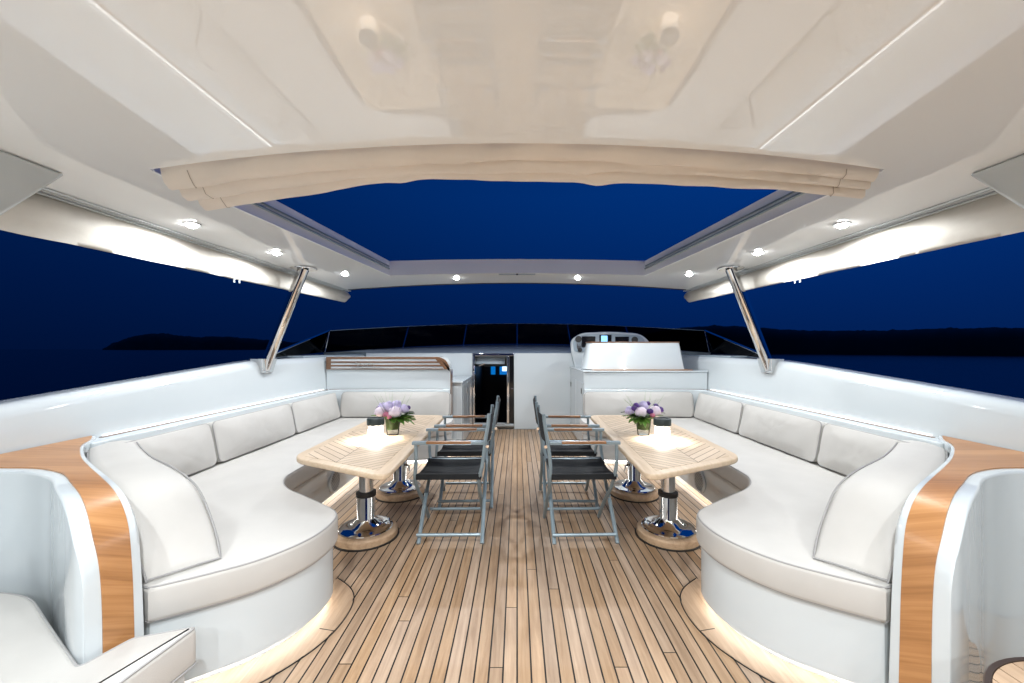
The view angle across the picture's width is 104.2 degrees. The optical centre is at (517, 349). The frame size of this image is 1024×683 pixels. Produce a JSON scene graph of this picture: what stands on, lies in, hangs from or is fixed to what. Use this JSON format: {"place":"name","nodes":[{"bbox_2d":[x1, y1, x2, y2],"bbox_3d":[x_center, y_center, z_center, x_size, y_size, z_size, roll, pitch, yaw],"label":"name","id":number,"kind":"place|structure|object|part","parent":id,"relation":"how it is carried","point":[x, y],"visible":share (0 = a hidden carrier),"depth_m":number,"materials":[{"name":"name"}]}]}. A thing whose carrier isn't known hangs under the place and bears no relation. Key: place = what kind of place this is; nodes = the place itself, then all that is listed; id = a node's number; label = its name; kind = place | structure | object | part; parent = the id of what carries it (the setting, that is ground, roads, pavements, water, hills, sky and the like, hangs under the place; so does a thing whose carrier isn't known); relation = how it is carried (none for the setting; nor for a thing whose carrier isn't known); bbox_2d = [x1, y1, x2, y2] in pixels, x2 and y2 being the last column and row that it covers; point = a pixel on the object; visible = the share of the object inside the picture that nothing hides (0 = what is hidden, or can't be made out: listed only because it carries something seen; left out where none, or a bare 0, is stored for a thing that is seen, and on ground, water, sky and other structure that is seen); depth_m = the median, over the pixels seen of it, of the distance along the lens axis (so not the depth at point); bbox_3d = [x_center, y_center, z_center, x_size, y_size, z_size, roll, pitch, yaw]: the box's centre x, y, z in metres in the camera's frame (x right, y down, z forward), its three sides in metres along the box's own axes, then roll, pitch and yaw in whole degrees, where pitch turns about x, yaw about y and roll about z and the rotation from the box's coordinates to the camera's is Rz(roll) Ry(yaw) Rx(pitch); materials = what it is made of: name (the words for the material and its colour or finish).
{"place":"outdoors","nodes":[
{"label":"outdoors","id":0,"kind":"place"},
{"bbox_2d":[102,333,402,349],"bbox_3d":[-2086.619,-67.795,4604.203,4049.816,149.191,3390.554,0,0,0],"label":"hill","id":1,"kind":"structure","parent":0,"point":[161,341],"depth_m":3310.28,"materials":[{"name":"black"}]},
{"bbox_2d":[0,349,1023,400],"bbox_3d":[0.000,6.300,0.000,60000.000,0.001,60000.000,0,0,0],"label":"sea","id":2,"kind":"structure","parent":0,"point":[26,372],"depth_m":144.85,"materials":[{"name":"blue liquid"}]},
{"bbox_2d":[0,179,1023,348],"label":"sky","id":3,"kind":"structure","parent":0,"point":[54,294],"materials":[{"name":"blue"}]},
{"bbox_2d":[194,429,840,682],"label":"deck","id":4,"kind":"structure","parent":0,"point":[517,596],"depth_m":2.04,"materials":[{"name":"brown wood"}]},
{"bbox_2d":[0,436,143,664],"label":"partition","id":5,"kind":"object","parent":4,"relation":"on","point":[70,563],"visible":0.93,"depth_m":1.41,"materials":[{"name":"white painted fiberglass"},{"name":"teak"}]},
{"bbox_2d":[0,592,196,682],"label":"sun lounge","id":6,"kind":"object","parent":4,"relation":"on","point":[33,648],"visible":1,"depth_m":1.28,"materials":[{"name":"beige fabric"}]},
{"bbox_2d":[0,355,363,453],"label":"bulwark","id":7,"kind":"object","parent":4,"relation":"on","point":[97,410],"visible":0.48,"depth_m":2.69,"materials":[{"name":"grey"}]},
{"bbox_2d":[0,150,62,214],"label":"arch leg","id":8,"kind":"object","parent":7,"relation":"on","point":[21,179],"visible":1,"depth_m":1.61,"materials":[{"name":"grey"}]},
{"bbox_2d":[0,0,1023,290],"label":"hardtop","id":9,"kind":"object","parent":8,"relation":"on","point":[118,104],"visible":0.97,"depth_m":1.33,"materials":[{"name":"white"}]},
{"bbox_2d":[0,187,350,301],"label":"side awning","id":10,"kind":"object","parent":9,"relation":"attached to","point":[38,214],"visible":0.91,"depth_m":2.36,"materials":[{"name":"grey plastic"}]},
{"bbox_2d":[182,221,201,228],"bbox_3d":[-2.050,-0.777,2.510,0.100,0.029,0.100,0,0,0],"label":"downlight","id":11,"kind":"object","parent":9,"relation":"attached to","point":[193,225],"visible":1,"depth_m":2.49,"materials":[{"name":"grey"}]},
{"bbox_2d":[270,251,282,255],"bbox_3d":[-1.984,-0.788,3.280,0.100,0.029,0.100,0,0,0],"label":"downlight","id":12,"kind":"object","parent":9,"relation":"attached to","point":[277,253],"visible":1,"depth_m":3.26,"materials":[{"name":"grey"}]},
{"bbox_2d":[160,143,879,210],"bbox_3d":[0.008,-0.810,1.853,3.300,0.176,0.345,0,0,3],"label":"sunshade","id":13,"kind":"object","parent":9,"relation":"attached to","point":[218,184],"visible":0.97,"depth_m":1.79,"materials":[{"name":"beige fabric"}]},
{"bbox_2d":[751,251,764,254],"bbox_3d":[1.984,-0.788,3.280,0.100,0.029,0.100,0,0,0],"label":"downlight","id":14,"kind":"object","parent":9,"relation":"attached to","point":[757,252],"visible":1,"depth_m":3.26,"materials":[{"name":"grey"}]},
{"bbox_2d":[832,221,851,228],"bbox_3d":[2.050,-0.777,2.510,0.100,0.029,0.100,0,0,0],"label":"downlight","id":15,"kind":"object","parent":9,"relation":"attached to","point":[840,225],"visible":1,"depth_m":2.49,"materials":[{"name":"grey"}]},
{"bbox_2d":[684,187,1023,301],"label":"side awning","id":16,"kind":"object","parent":9,"relation":"attached to","point":[990,215],"visible":0.9,"depth_m":2.38,"materials":[{"name":"grey"}]},
{"bbox_2d":[250,265,316,372],"bbox_3d":[-2.268,-0.287,3.915,0.598,1.044,0.244,0,0,4],"label":"support pole","id":17,"kind":"object","parent":7,"relation":"attached to","point":[266,363],"visible":0.97,"depth_m":3.87,"materials":[{"name":"silver metal"}]},
{"bbox_2d":[90,389,453,682],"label":"settee","id":18,"kind":"object","parent":4,"relation":"on","point":[262,585],"visible":0.6,"depth_m":1.81,"materials":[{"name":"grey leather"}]},
{"bbox_2d":[87,440,220,583],"bbox_3d":[-1.821,0.691,1.891,1.344,0.321,0.283,0,0,35],"label":"bolster","id":19,"kind":"object","parent":18,"relation":"on","point":[176,526],"visible":0.77,"depth_m":1.62,"materials":[{"name":"beige fabric"}]},
{"bbox_2d":[124,423,216,476],"bbox_3d":[-2.256,0.692,2.558,0.181,0.319,0.686,0,0,0],"label":"back cushion","id":20,"kind":"object","parent":18,"relation":"on","point":[187,451],"visible":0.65,"depth_m":2.63,"materials":[{"name":"beige fabric"}]},
{"bbox_2d":[204,404,294,462],"bbox_3d":[-2.256,0.692,3.422,0.180,0.320,1.004,0,0,0],"label":"back cushion","id":21,"kind":"object","parent":18,"relation":"on","point":[236,436],"visible":0.98,"depth_m":3.27,"materials":[{"name":"beige fabric"}]},
{"bbox_2d":[288,393,339,432],"bbox_3d":[-2.256,0.692,4.433,0.182,0.320,0.975,0,0,0],"label":"back cushion","id":22,"kind":"object","parent":18,"relation":"on","point":[309,413],"visible":0.95,"depth_m":4.30,"materials":[{"name":"beige fabric"}]},
{"bbox_2d":[340,392,450,416],"bbox_3d":[-1.515,0.692,4.998,1.360,0.321,0.187,0,0,0],"label":"back cushion","id":23,"kind":"object","parent":18,"relation":"on","point":[359,404],"visible":0.72,"depth_m":4.93,"materials":[{"name":"beige fabric"}]},
{"bbox_2d":[296,415,443,551],"bbox_3d":[-1.041,0.979,3.048,0.717,0.640,1.905,0,0,0],"label":"dining table","id":24,"kind":"object","parent":4,"relation":"on","point":[365,453],"visible":0.88,"depth_m":2.71,"materials":[{"name":"brown wood"}]},
{"bbox_2d":[367,416,384,425],"bbox_3d":[-1.030,0.578,2.900,0.122,0.157,0.122,0,0,0],"label":"table lamp","id":25,"kind":"object","parent":24,"relation":"on","point":[375,421],"visible":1,"depth_m":2.85,"materials":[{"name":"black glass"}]},
{"bbox_2d":[371,393,415,435],"bbox_3d":[-0.953,0.495,3.064,0.356,0.327,0.306,0,0,0],"label":"flower arrangement","id":26,"kind":"object","parent":24,"relation":"on","point":[390,413],"visible":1,"depth_m":3.02,"materials":[{"name":"purple plant"}]},
{"bbox_2d":[326,356,452,415],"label":"grille wall","id":27,"kind":"structure","parent":4,"relation":"on","point":[389,372],"depth_m":5.15,"materials":[{"name":"white gelcoat"},{"name":"teak"}]},
{"bbox_2d":[412,404,493,544],"bbox_3d":[-0.429,0.862,2.850,0.532,0.870,0.474,0,0,-1],"label":"director chair","id":28,"kind":"object","parent":4,"relation":"on","point":[453,468],"visible":1,"depth_m":2.77,"materials":[{"name":"grey metal"}]},
{"bbox_2d":[452,376,472,439],"bbox_3d":[-1.558,0.864,5.873,1.684,0.872,1.177,0,0,0],"label":"counter","id":29,"kind":"object","parent":4,"relation":"on","point":[462,395],"visible":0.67,"depth_m":5.40,"materials":[{"name":"grey plastic"}]},
{"bbox_2d":[454,387,457,439],"bbox_3d":[-0.818,0.870,5.296,0.055,0.740,0.006,0,0,0],"label":"front door","id":30,"kind":"structure","parent":29,"relation":"in","point":[455,388],"depth_m":5.29,"materials":[{"name":"grey"}]},
{"bbox_2d":[463,379,471,438],"bbox_3d":[-0.725,0.850,5.890,0.017,0.740,1.020,0,0,0],"label":"door","id":31,"kind":"structure","parent":29,"relation":"in","point":[467,387],"depth_m":5.84,"materials":[{"name":"grey"}]},
{"bbox_2d":[434,396,500,508],"bbox_3d":[-0.409,0.862,3.436,0.532,0.870,0.474,0,0,-2],"label":"director chair","id":32,"kind":"object","parent":4,"relation":"on","point":[459,450],"visible":0.85,"depth_m":3.29,"materials":[{"name":"grey metal"}]},
{"bbox_2d":[366,353,573,428],"bbox_3d":[0.000,0.686,6.526,4.920,1.242,0.148,0,0,0],"label":"bulkhead","id":33,"kind":"object","parent":4,"relation":"on","point":[544,378],"visible":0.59,"depth_m":6.47,"materials":[{"name":"grey paint"}]},
{"bbox_2d":[473,353,513,423],"bbox_3d":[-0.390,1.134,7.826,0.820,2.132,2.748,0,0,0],"label":"companionway door","id":34,"kind":"structure","parent":33,"relation":"attached to","point":[491,384],"depth_m":8.94,"materials":[{"name":"black glass"}]},
{"bbox_2d":[275,323,758,365],"bbox_3d":[0.000,-0.093,6.038,6.011,0.794,3.883,0,0,0],"label":"windscreen","id":35,"kind":"object","parent":33,"relation":"attached to","point":[502,338],"visible":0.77,"depth_m":6.79,"materials":[{"name":"black glass"}]},
{"bbox_2d":[533,396,599,506],"bbox_3d":[0.402,0.862,3.436,0.532,0.870,0.474,0,0,1],"label":"director chair","id":36,"kind":"object","parent":4,"relation":"on","point":[572,450],"visible":0.72,"depth_m":3.31,"materials":[{"name":"grey metal"}]},
{"bbox_2d":[537,405,620,544],"bbox_3d":[0.410,0.862,2.849,0.532,0.870,0.474,0,0,-2],"label":"director chair","id":37,"kind":"object","parent":4,"relation":"on","point":[576,468],"visible":1,"depth_m":2.77,"materials":[{"name":"grey metal"}]},
{"bbox_2d":[570,366,707,439],"bbox_3d":[1.655,0.785,5.800,1.619,1.030,1.324,0,0,0],"label":"helm cabinet","id":38,"kind":"object","parent":4,"relation":"on","point":[581,379],"visible":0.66,"depth_m":5.15,"materials":[{"name":"white gelcoat"}]},
{"bbox_3d":[0.853,0.840,5.800,0.015,0.800,1.160,0,0,0],"label":"door","id":39,"kind":"part","parent":38,"relation":"part of","materials":[{"name":"grey"}]},
{"bbox_2d":[570,332,680,366],"bbox_3d":[1.726,0.011,6.353,1.733,0.579,0.229,0,0,0],"label":"helm console","id":40,"kind":"object","parent":38,"relation":"on","point":[577,345],"visible":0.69,"depth_m":6.34,"materials":[{"name":"white gelcoat"},{"name":"black glass"}]},
{"bbox_2d":[581,342,683,368],"bbox_3d":[1.577,0.084,5.587,1.345,0.371,0.559,0,0,0],"label":"pilot chair","id":41,"kind":"object","parent":38,"relation":"on","point":[631,355],"visible":0.99,"depth_m":5.35,"materials":[{"name":"grey"}]},
{"bbox_2d":[590,415,737,551],"bbox_3d":[1.041,0.979,3.048,0.717,0.640,1.905,0,0,0],"label":"dining table","id":42,"kind":"object","parent":4,"relation":"on","point":[666,456],"visible":0.91,"depth_m":2.71,"materials":[{"name":"brown wood"}]},
{"bbox_2d":[621,393,663,435],"bbox_3d":[0.979,0.494,3.047,0.320,0.329,0.303,0,0,-11],"label":"flower arrangement","id":43,"kind":"object","parent":42,"relation":"on","point":[642,416],"visible":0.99,"depth_m":3.02,"materials":[{"name":"purple plant"}]},
{"bbox_2d":[653,417,670,426],"bbox_3d":[1.050,0.578,2.880,0.122,0.157,0.122,0,0,0],"label":"table lamp","id":44,"kind":"object","parent":42,"relation":"on","point":[662,421],"visible":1,"depth_m":2.83,"materials":[{"name":"black glass"}]},
{"bbox_2d":[580,389,943,682],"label":"settee","id":45,"kind":"object","parent":4,"relation":"on","point":[770,584],"visible":0.61,"depth_m":1.77,"materials":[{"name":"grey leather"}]},
{"bbox_2d":[583,392,693,416],"bbox_3d":[1.515,0.692,4.998,1.360,0.321,0.185,0,0,0],"label":"back cushion","id":46,"kind":"object","parent":45,"relation":"on","point":[676,404],"visible":0.74,"depth_m":4.93,"materials":[{"name":"beige fabric"}]},
{"bbox_2d":[694,393,745,432],"bbox_3d":[2.256,0.692,4.432,0.181,0.320,0.975,0,0,0],"label":"back cushion","id":47,"kind":"object","parent":45,"relation":"on","point":[724,413],"visible":0.98,"depth_m":4.29,"materials":[{"name":"beige fabric"}]},
{"bbox_2d":[739,404,826,462],"bbox_3d":[2.257,0.692,3.422,0.182,0.321,1.004,0,0,0],"label":"back cushion","id":48,"kind":"object","parent":45,"relation":"on","point":[797,436],"visible":0.99,"depth_m":3.27,"materials":[{"name":"beige fabric"}]},
{"bbox_2d":[817,423,909,475],"bbox_3d":[2.257,0.692,2.558,0.183,0.320,0.686,0,0,0],"label":"back cushion","id":49,"kind":"object","parent":45,"relation":"on","point":[846,451],"visible":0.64,"depth_m":2.62,"materials":[{"name":"beige fabric"}]},
{"bbox_2d":[813,440,947,583],"bbox_3d":[1.821,0.691,1.891,1.344,0.321,0.283,0,0,-35],"label":"bolster","id":50,"kind":"object","parent":45,"relation":"on","point":[856,532],"visible":0.77,"depth_m":1.62,"materials":[{"name":"beige fabric"}]},
{"bbox_2d":[682,356,1023,451],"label":"bulwark","id":51,"kind":"object","parent":4,"relation":"on","point":[930,409],"visible":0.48,"depth_m":2.75,"materials":[{"name":"grey"}]},
{"bbox_2d":[717,265,783,372],"bbox_3d":[2.268,-0.287,3.915,0.598,1.044,0.244,0,0,-4],"label":"support pole","id":52,"kind":"object","parent":51,"relation":"attached to","point":[767,362],"visible":0.95,"depth_m":3.87,"materials":[{"name":"silver metal"}]},
{"bbox_2d":[971,154,1023,208],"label":"arch leg","id":53,"kind":"object","parent":51,"relation":"on","point":[1005,179],"visible":1,"depth_m":1.64,"materials":[{"name":"grey"}]},
{"bbox_2d":[889,435,1023,682],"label":"partition","id":54,"kind":"object","parent":4,"relation":"on","point":[957,607],"visible":0.98,"depth_m":1.39,"materials":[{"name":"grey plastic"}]},
{"bbox_2d":[983,657,1023,682],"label":"side table","id":55,"kind":"object","parent":4,"relation":"on","point":[1008,670],"visible":1,"depth_m":1.05,"materials":[{"name":"brown wood"}]},
{"bbox_2d":[676,325,1023,355],"bbox_3d":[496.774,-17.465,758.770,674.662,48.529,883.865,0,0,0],"label":"hill","id":56,"kind":"structure","parent":0,"point":[995,341],"depth_m":449.14,"materials":[{"name":"black"}]}
]}

